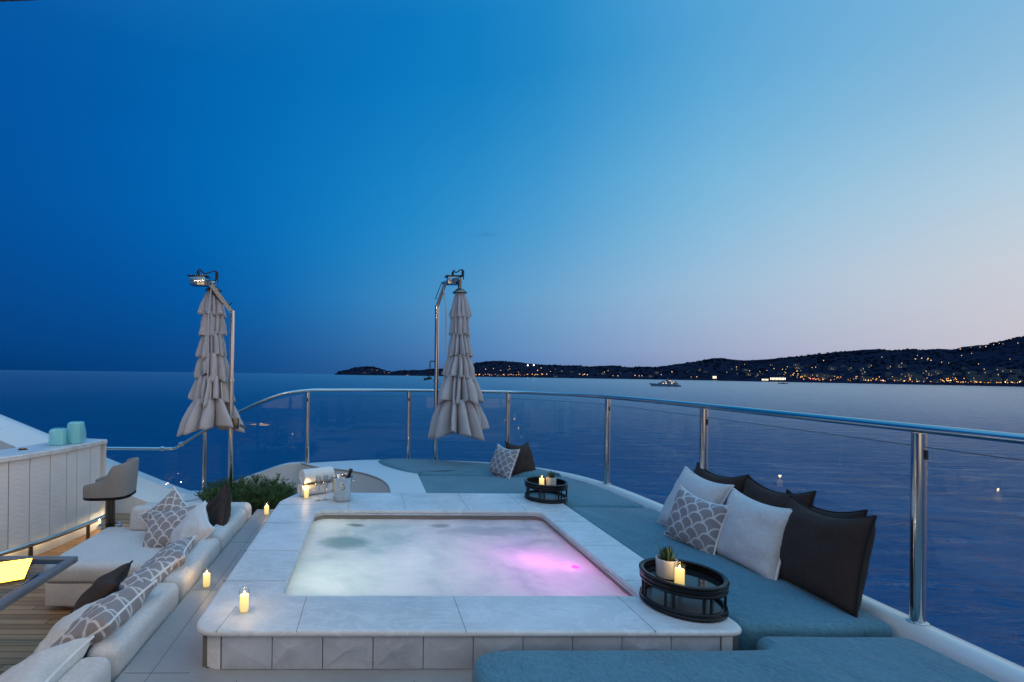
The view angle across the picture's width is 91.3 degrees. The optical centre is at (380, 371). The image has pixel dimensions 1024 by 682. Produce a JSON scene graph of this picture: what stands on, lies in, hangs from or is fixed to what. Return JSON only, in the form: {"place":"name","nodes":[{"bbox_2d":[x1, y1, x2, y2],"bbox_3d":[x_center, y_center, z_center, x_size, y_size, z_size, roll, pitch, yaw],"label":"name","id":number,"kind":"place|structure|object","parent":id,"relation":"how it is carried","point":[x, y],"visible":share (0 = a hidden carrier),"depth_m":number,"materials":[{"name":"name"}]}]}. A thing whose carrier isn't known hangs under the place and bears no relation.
{"place":"outdoors","nodes":[
{"label":"outdoors","id":0,"kind":"place"},
{"bbox_2d":[115,509,471,681],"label":"stone ledge","id":1,"kind":"object","parent":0,"point":[170,650],"visible":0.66,"depth_m":2.42,"materials":[{"name":"stone"}]},
{"bbox_2d":[202,571,210,586],"bbox_3d":[-1.178,1.400,3.278,0.054,0.113,0.054,1,0,-1],"label":"candle","id":2,"kind":"object","parent":1,"relation":"on","point":[206,579],"visible":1,"depth_m":3.26,"materials":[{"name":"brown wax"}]},
{"bbox_2d":[264,504,268,514],"bbox_3d":[-1.160,1.400,4.929,0.054,0.113,0.054,1,0,-1],"label":"candle","id":3,"kind":"object","parent":1,"relation":"on","point":[266,509],"visible":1,"depth_m":4.91,"materials":[{"name":"brown wax"}]},
{"bbox_2d":[196,492,741,668],"bbox_3d":[0.421,1.649,3.729,2.776,0.751,2.716,1,0,-1],"label":"hot tub","id":4,"kind":"object","parent":1,"relation":"on","point":[275,626],"visible":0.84,"depth_m":2.52,"materials":[{"name":"stone"}]},
{"bbox_2d":[239,589,249,611],"bbox_3d":[-0.717,1.205,2.547,0.054,0.113,0.054,1,0,-1],"label":"candle","id":5,"kind":"object","parent":4,"relation":"on","point":[244,602],"visible":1,"depth_m":2.53,"materials":[{"name":"beige wax"}]},
{"bbox_2d":[304,487,308,497],"bbox_3d":[-0.738,1.205,4.817,0.054,0.113,0.054,1,0,-1],"label":"candle","id":6,"kind":"object","parent":4,"relation":"on","point":[306,492],"visible":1,"depth_m":4.80,"materials":[{"name":"brown wax"}]},
{"bbox_2d":[297,482,331,495],"bbox_3d":[-0.673,1.194,4.972,0.340,0.124,0.128,1,0,-37],"label":"rolled towel","id":7,"kind":"object","parent":4,"relation":"on","point":[312,488],"visible":0.87,"depth_m":4.92,"materials":[{"name":"white fabric"}]},
{"bbox_2d":[299,466,334,483],"bbox_3d":[-0.653,1.062,4.976,0.340,0.140,0.142,1,0,-37],"label":"rolled towel","id":8,"kind":"object","parent":7,"relation":"on","point":[311,475],"visible":0.94,"depth_m":4.91,"materials":[{"name":"white fabric"}]},
{"bbox_2d":[303,480,331,485],"bbox_3d":[-0.638,1.132,4.928,0.330,0.010,0.035,1,0,-37],"label":"towel ribbon","id":9,"kind":"object","parent":7,"relation":"on","point":[317,482],"visible":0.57,"depth_m":4.91,"materials":[{"name":"fabric"}]},
{"bbox_2d":[329,474,354,501],"bbox_3d":[-0.379,1.148,4.764,0.218,0.234,0.218,1,0,-43],"label":"champagne bucket","id":10,"kind":"object","parent":4,"relation":"on","point":[341,487],"visible":0.99,"depth_m":4.69,"materials":[{"name":"metal"}]},
{"bbox_2d":[346,468,352,477],"bbox_3d":[-0.353,1.113,4.792,0.163,0.304,0.084,1,0,-17],"label":"champagne bottle","id":11,"kind":"object","parent":10,"relation":"in","point":[349,472],"visible":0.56,"depth_m":4.79,"materials":[{"name":"black glass"}]},
{"bbox_2d":[285,519,628,595],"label":"pool water","id":12,"kind":"structure","parent":4,"relation":"in","point":[403,557],"depth_m":3.47,"materials":[{"name":"liquid"}]},
{"bbox_2d":[524,476,568,503],"bbox_3d":[1.678,1.197,4.904,0.426,0.178,0.426,1,0,-35],"label":"round tray","id":13,"kind":"object","parent":4,"relation":"on","point":[547,494],"visible":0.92,"depth_m":4.82,"materials":[{"name":"black paint"}]},
{"bbox_2d":[539,477,544,484],"bbox_3d":[1.601,1.090,4.802,0.054,0.113,0.054,1,0,-1],"label":"candle","id":14,"kind":"object","parent":13,"relation":"on","point":[541,480],"visible":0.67,"depth_m":4.78,"materials":[{"name":"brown wax"}]},
{"bbox_2d":[546,470,556,484],"bbox_3d":[1.706,1.065,4.835,0.100,0.166,0.102,1,0,39],"label":"potted succulent","id":15,"kind":"object","parent":13,"relation":"on","point":[550,478],"visible":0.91,"depth_m":4.80,"materials":[{"name":"white ceramic"}]},
{"bbox_2d":[639,557,729,622],"bbox_3d":[1.671,1.197,2.678,0.426,0.178,0.426,1,0,-15],"label":"round tray","id":16,"kind":"object","parent":4,"relation":"on","point":[700,593],"visible":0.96,"depth_m":2.60,"materials":[{"name":"black paint"}]},
{"bbox_2d":[655,545,678,579],"bbox_3d":[1.603,1.057,2.706,0.111,0.181,0.109,1,0,23],"label":"potted succulent","id":17,"kind":"object","parent":16,"relation":"on","point":[666,563],"visible":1,"depth_m":2.68,"materials":[{"name":"white ceramic"}]},
{"bbox_2d":[674,565,685,584],"bbox_3d":[1.611,1.091,2.604,0.054,0.113,0.054,1,0,-1],"label":"candle","id":18,"kind":"object","parent":16,"relation":"on","point":[679,574],"visible":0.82,"depth_m":2.59,"materials":[{"name":"brown wax"}]},
{"bbox_2d":[334,366,443,375],"bbox_3d":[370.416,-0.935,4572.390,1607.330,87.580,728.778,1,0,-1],"label":"headland","id":19,"kind":"structure","parent":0,"point":[358,372],"depth_m":4375.65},
{"bbox_2d":[338,336,1023,380],"bbox_3d":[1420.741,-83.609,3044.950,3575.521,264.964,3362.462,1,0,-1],"label":"hillside woods","id":20,"kind":"object","parent":19,"relation":"on","point":[859,353],"visible":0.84,"depth_m":2820.77,"materials":[{"name":"black plant"}]},
{"bbox_2d":[0,370,1023,666],"bbox_3d":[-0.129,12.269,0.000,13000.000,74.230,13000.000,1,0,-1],"label":"sea","id":21,"kind":"structure","parent":0,"point":[974,580],"depth_m":92.47,"materials":[{"name":"liquid"}]},
{"bbox_2d":[649,380,680,386],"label":"motor yacht","id":22,"kind":"object","parent":21,"relation":"on","point":[668,383],"visible":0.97,"depth_m":697.88,"materials":[{"name":"white"}]},
{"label":"yacht hull","id":23,"kind":"structure","parent":21,"relation":"on","visible":0},
{"bbox_2d":[314,460,1023,681],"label":"gunwale","id":24,"kind":"object","parent":23,"relation":"on","point":[982,661],"visible":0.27,"depth_m":2.44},
{"bbox_2d":[424,269,488,459],"bbox_3d":[1.119,-0.074,6.787,0.791,2.772,0.782,1,0,-22],"label":"folded parasol","id":25,"kind":"object","parent":24,"relation":"on","point":[458,399],"visible":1,"depth_m":6.69,"materials":[{"name":"fabric"}]},
{"bbox_2d":[106,388,1023,625],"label":"guard rail","id":26,"kind":"object","parent":24,"relation":"on","point":[918,520],"visible":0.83,"depth_m":3.01,"materials":[{"name":"metal"}]},
{"bbox_2d":[0,0,1023,373],"label":"sky","id":27,"kind":"structure","parent":0,"point":[627,183],"materials":[{"name":"blue"}]},
{"bbox_2d":[473,358,775,380],"bbox_3d":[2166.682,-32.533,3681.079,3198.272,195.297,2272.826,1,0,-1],"label":"hills","id":28,"kind":"structure","parent":0,"point":[533,371],"depth_m":3704.99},
{"bbox_2d":[818,376,827,379],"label":"town house","id":29,"kind":"structure","parent":0,"point":[822,377],"depth_m":2131.79,"materials":[{"name":"tile"}]},
{"bbox_2d":[718,337,1023,386],"bbox_3d":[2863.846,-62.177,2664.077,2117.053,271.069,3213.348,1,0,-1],"label":"hills","id":30,"kind":"structure","parent":0,"point":[734,375],"depth_m":2188.33,"materials":[{"name":"black plant"}]},
{"bbox_2d":[770,377,785,380],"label":"waterfront hotel","id":31,"kind":"structure","parent":30,"relation":"on","point":[776,378],"depth_m":2298.65,"materials":[{"name":"tile"}]},
{"bbox_2d":[860,377,869,380],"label":"town house","id":32,"kind":"structure","parent":30,"relation":"on","point":[864,378],"depth_m":1932.90,"materials":[{"name":"tile"}]},
{"bbox_2d":[895,364,905,367],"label":"town house","id":33,"kind":"structure","parent":30,"relation":"on","point":[900,365],"depth_m":2106.32,"materials":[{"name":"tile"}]},
{"bbox_2d":[904,372,915,376],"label":"town house","id":34,"kind":"structure","parent":30,"relation":"on","point":[911,374],"depth_m":1862.29,"materials":[{"name":"tile"}]},
{"bbox_2d":[912,377,925,381],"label":"town house","id":35,"kind":"structure","parent":30,"relation":"on","point":[918,379],"depth_m":1743.33,"materials":[{"name":"tile"}]},
{"bbox_2d":[924,372,937,375],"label":"town house","id":36,"kind":"structure","parent":30,"relation":"on","point":[929,373],"depth_m":1824.04,"materials":[{"name":"tile"}]},
{"bbox_2d":[929,370,942,373],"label":"town house","id":37,"kind":"structure","parent":30,"relation":"on","point":[940,371],"depth_m":1840.31,"materials":[{"name":"tile"}]},
{"bbox_2d":[932,379,940,382],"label":"town house","id":38,"kind":"structure","parent":30,"relation":"on","point":[936,380],"depth_m":1687.91,"materials":[{"name":"tile"}]},
{"bbox_2d":[952,372,961,375],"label":"town house","id":39,"kind":"structure","parent":30,"relation":"on","point":[956,373],"depth_m":1755.61,"materials":[{"name":"tile"}]},
{"bbox_2d":[965,371,976,374],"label":"town house","id":40,"kind":"structure","parent":30,"relation":"on","point":[970,372],"depth_m":1724.56,"materials":[{"name":"tile"}]},
{"bbox_2d":[968,376,982,380],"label":"town house","id":41,"kind":"structure","parent":30,"relation":"on","point":[975,377],"depth_m":1609.32,"materials":[{"name":"tile"}]},
{"bbox_2d":[983,371,993,374],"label":"town house","id":42,"kind":"structure","parent":30,"relation":"on","point":[986,372],"depth_m":1670.13,"materials":[{"name":"tile"}]},
{"bbox_2d":[986,378,1001,381],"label":"town house","id":43,"kind":"structure","parent":30,"relation":"on","point":[988,379],"depth_m":1531.26,"materials":[{"name":"tile"}]},
{"bbox_2d":[991,380,1000,383],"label":"town house","id":44,"kind":"structure","parent":30,"relation":"on","point":[995,381],"depth_m":1517.91,"materials":[{"name":"tile"}]},
{"bbox_2d":[999,369,1009,372],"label":"town house","id":45,"kind":"structure","parent":30,"relation":"on","point":[1003,371],"depth_m":1627.32,"materials":[{"name":"tile"}]},
{"bbox_2d":[1004,378,1017,381],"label":"town house","id":46,"kind":"structure","parent":30,"relation":"on","point":[1010,379],"depth_m":1493.70,"materials":[{"name":"tile"}]},
{"bbox_2d":[1008,375,1018,377],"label":"town house","id":47,"kind":"structure","parent":30,"relation":"on","point":[1012,376],"depth_m":1522.75,"materials":[{"name":"tile"}]},
{"bbox_2d":[1008,369,1020,372],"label":"town house","id":48,"kind":"structure","parent":30,"relation":"on","point":[1014,370],"depth_m":1591.04,"materials":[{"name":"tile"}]},
{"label":"raised deck","id":49,"kind":"structure","parent":0,"visible":0},
{"bbox_2d":[301,461,425,492],"bbox_3d":[-0.312,1.577,6.034,1.558,0.619,1.898,1,0,-1],"label":"console","id":50,"kind":"object","parent":49,"relation":"on","point":[373,477],"visible":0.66,"depth_m":6.07,"materials":[{"name":"white plastic"}]},
{"bbox_2d":[378,458,560,476],"bbox_3d":[1.135,1.366,6.565,2.345,0.227,0.867,1,0,-1],"label":"sun pad","id":51,"kind":"object","parent":49,"relation":"on","point":[425,467],"visible":0.5,"depth_m":6.36,"materials":[{"name":"fabric"}]},
{"bbox_2d":[505,441,535,474],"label":"throw pillow","id":52,"kind":"object","parent":51,"relation":"on","point":[525,462],"visible":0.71,"depth_m":6.28,"materials":[{"name":"grey fabric"}]},
{"bbox_2d":[419,476,644,507],"bbox_3d":[1.532,1.399,5.438,2.192,0.171,1.345,1,0,-1],"label":"sun pad","id":53,"kind":"object","parent":49,"relation":"on","point":[581,494],"visible":0.41,"depth_m":5.43,"materials":[{"name":"fabric"}]},
{"bbox_2d":[488,444,519,477],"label":"throw pillow","id":54,"kind":"object","parent":53,"relation":"on","point":[503,462],"visible":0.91,"depth_m":6.08,"materials":[{"name":"grey fabric"}]},
{"bbox_2d":[570,507,892,650],"bbox_3d":[2.266,1.406,3.632,0.850,0.172,2.225,1,0,-1],"label":"sun pad","id":55,"kind":"object","parent":49,"relation":"on","point":[759,606],"visible":0.45,"depth_m":2.84,"materials":[{"name":"fabric"}]},
{"bbox_2d":[657,466,734,525],"bbox_3d":[2.573,1.099,3.981,0.211,0.557,0.571,25,3,-2],"label":"throw pillow","id":56,"kind":"object","parent":55,"relation":"on","point":[690,481],"visible":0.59,"depth_m":3.94,"materials":[{"name":"beige fabric"}]},
{"bbox_2d":[664,485,730,554],"bbox_3d":[2.418,1.145,3.708,0.192,0.424,0.455,16,2,-14],"label":"throw pillow","id":57,"kind":"object","parent":55,"relation":"on","point":[695,522],"visible":0.97,"depth_m":3.62,"materials":[{"name":"grey fabric"}]},
{"bbox_2d":[693,462,748,492],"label":"throw pillow","id":58,"kind":"object","parent":55,"relation":"on","point":[738,482],"visible":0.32,"depth_m":3.87,"materials":[{"name":"grey fabric"}]},
{"bbox_2d":[716,488,791,580],"bbox_3d":[2.567,1.114,3.340,0.222,0.517,0.545,19,-1,-4],"label":"throw pillow","id":59,"kind":"object","parent":55,"relation":"on","point":[751,534],"visible":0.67,"depth_m":3.23,"materials":[{"name":"beige fabric"}]},
{"bbox_2d":[742,476,816,507],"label":"throw pillow","id":60,"kind":"object","parent":55,"relation":"on","point":[753,489],"visible":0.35,"depth_m":3.37,"materials":[{"name":"grey fabric"}]},
{"bbox_2d":[786,489,867,517],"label":"throw pillow","id":61,"kind":"object","parent":55,"relation":"on","point":[857,514],"visible":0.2,"depth_m":2.92,"materials":[{"name":"grey fabric"}]},
{"bbox_2d":[779,494,876,617],"bbox_3d":[2.655,1.076,2.917,0.230,0.567,0.598,14,-3,4],"label":"throw pillow","id":62,"kind":"object","parent":55,"relation":"on","point":[825,557],"visible":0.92,"depth_m":2.76,"materials":[{"name":"grey fabric"}]},
{"bbox_2d":[472,637,997,681],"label":"sun pad","id":63,"kind":"object","parent":49,"relation":"on","point":[834,659],"visible":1,"depth_m":2.20,"materials":[{"name":"fabric"}]},
{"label":"yacht hull","id":64,"kind":"structure","parent":0,"visible":0},
{"bbox_2d":[0,513,130,674],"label":"teak deck","id":65,"kind":"structure","parent":64,"relation":"on","point":[29,621],"depth_m":3.73,"materials":[{"name":"brown wood"}]},
{"bbox_2d":[0,556,77,611],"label":"glass table","id":66,"kind":"object","parent":65,"relation":"on","point":[63,563],"visible":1,"depth_m":2.88,"materials":[{"name":"metal"}]},
{"bbox_2d":[0,558,33,583],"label":"light panel","id":67,"kind":"object","parent":66,"relation":"on","point":[14,571],"visible":1,"depth_m":2.83,"materials":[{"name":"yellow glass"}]},
{"bbox_2d":[0,438,106,555],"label":"bar counter","id":68,"kind":"object","parent":65,"relation":"on","point":[44,506],"visible":0.83,"depth_m":5.03,"materials":[{"name":"wood"}]},
{"bbox_2d":[48,428,66,445],"bbox_3d":[-3.573,0.720,5.354,0.178,0.185,0.175,1,0,-18],"label":"glass vase","id":69,"kind":"object","parent":68,"relation":"on","point":[57,436],"visible":1,"depth_m":5.29,"materials":[{"name":"teal glass"}]},
{"bbox_2d":[67,421,85,443],"bbox_3d":[-3.454,0.691,5.494,0.167,0.245,0.170,1,0,-7],"label":"glass vase","id":70,"kind":"object","parent":68,"relation":"on","point":[76,432],"visible":0.99,"depth_m":5.43,"materials":[{"name":"teal glass"}]},
{"bbox_2d":[0,414,207,512],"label":"wing bulwark","id":71,"kind":"object","parent":65,"relation":"on","point":[16,434],"visible":0.1,"depth_m":6.61,"materials":[{"name":"paint"}]},
{"bbox_2d":[83,457,138,529],"bbox_3d":[-2.695,1.385,4.851,0.460,1.014,0.439,1,0,-8],"label":"bar stool","id":72,"kind":"object","parent":65,"relation":"on","point":[118,482],"visible":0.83,"depth_m":4.69,"materials":[{"name":"beige leather"}]},
{"bbox_2d":[43,502,251,681],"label":"corner sofa","id":73,"kind":"object","parent":65,"relation":"on","point":[111,657],"visible":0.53,"depth_m":3.77,"materials":[{"name":"beige fabric"}]},
{"bbox_2d":[0,635,94,681],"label":"throw pillow","id":74,"kind":"object","parent":73,"relation":"on","point":[56,663],"visible":0.96,"depth_m":2.15,"materials":[{"name":"beige fabric"}]},
{"bbox_2d":[33,598,102,653],"bbox_3d":[-1.666,1.423,2.629,0.371,0.203,0.434,-35,5,-9],"label":"throw pillow","id":75,"kind":"object","parent":73,"relation":"on","point":[59,629],"visible":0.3,"depth_m":2.52,"materials":[{"name":"beige fabric"}]},
{"bbox_2d":[70,560,132,613],"bbox_3d":[-1.733,1.380,2.987,0.393,0.164,0.434,-42,9,-16],"label":"throw pillow","id":76,"kind":"object","parent":73,"relation":"on","point":[104,585],"visible":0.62,"depth_m":2.89,"materials":[{"name":"grey fabric"}]},
{"bbox_2d":[49,579,156,655],"bbox_3d":[-1.525,1.369,2.631,0.456,0.205,0.539,-33,0,-2],"label":"throw pillow","id":77,"kind":"object","parent":73,"relation":"on","point":[106,617],"visible":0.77,"depth_m":2.51,"materials":[{"name":"grey fabric"}]},
{"bbox_2d":[119,558,178,590],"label":"throw pillow","id":78,"kind":"object","parent":73,"relation":"on","point":[160,570],"visible":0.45,"depth_m":3.08,"materials":[{"name":"grey fabric"}]},
{"bbox_2d":[138,486,187,525],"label":"throw pillow","id":79,"kind":"object","parent":73,"relation":"on","point":[172,500],"visible":0.44,"depth_m":4.45,"materials":[{"name":"grey fabric"}]},
{"bbox_2d":[141,535,195,568],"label":"throw pillow","id":80,"kind":"object","parent":73,"relation":"on","point":[180,549],"visible":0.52,"depth_m":3.42,"materials":[{"name":"grey fabric"}]},
{"bbox_2d":[142,503,197,547],"bbox_3d":[-1.858,1.374,4.264,0.454,0.393,0.180,-10,-42,7],"label":"throw pillow","id":81,"kind":"object","parent":73,"relation":"on","point":[162,525],"visible":0.57,"depth_m":4.20,"materials":[{"name":"grey fabric"}]},
{"bbox_2d":[170,501,214,548],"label":"throw pillow","id":82,"kind":"object","parent":73,"relation":"on","point":[194,521],"visible":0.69,"depth_m":3.96,"materials":[{"name":"beige fabric"}]},
{"bbox_2d":[206,482,230,518],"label":"throw pillow","id":83,"kind":"object","parent":73,"relation":"on","point":[219,496],"visible":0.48,"depth_m":4.56,"materials":[{"name":"grey fabric"}]},
{"bbox_2d":[209,490,230,526],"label":"throw pillow","id":84,"kind":"object","parent":73,"relation":"on","point":[220,512],"visible":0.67,"depth_m":4.32,"materials":[{"name":"grey fabric"}]},
{"bbox_2d":[176,269,246,493],"bbox_3d":[-2.117,0.316,6.057,0.803,3.164,0.647,1,0,-24],"label":"folded parasol","id":85,"kind":"object","parent":65,"relation":"on","point":[211,394],"visible":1,"depth_m":5.94,"materials":[{"name":"fabric"}]},
{"bbox_2d":[194,473,297,515],"bbox_3d":[-1.515,1.529,5.574,1.260,0.740,1.060,1,0,-1],"label":"planter shrub","id":86,"kind":"object","parent":65,"relation":"on","point":[272,496],"visible":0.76,"depth_m":5.42,"materials":[{"name":"green plant"}]},
{"bbox_2d":[207,462,304,492],"bbox_3d":[-1.920,1.712,6.770,1.763,0.875,0.169,1,0,-4],"label":"bulwark","id":87,"kind":"object","parent":65,"relation":"on","point":[290,471],"visible":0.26,"depth_m":6.77,"materials":[{"name":"white paint"}]},
{"bbox_3d":[-1.440,-0.020,-3.128,9.000,3.846,0.200,1,0,-1],"label":"saloon wall","id":88,"kind":"object","parent":65,"relation":"on","visible":0},
{"bbox_2d":[0,0,31,1],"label":"hardtop","id":89,"kind":"object","parent":88,"relation":"on","point":[13,0],"visible":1,"depth_m":2.54,"materials":[{"name":"paint"}]}
]}

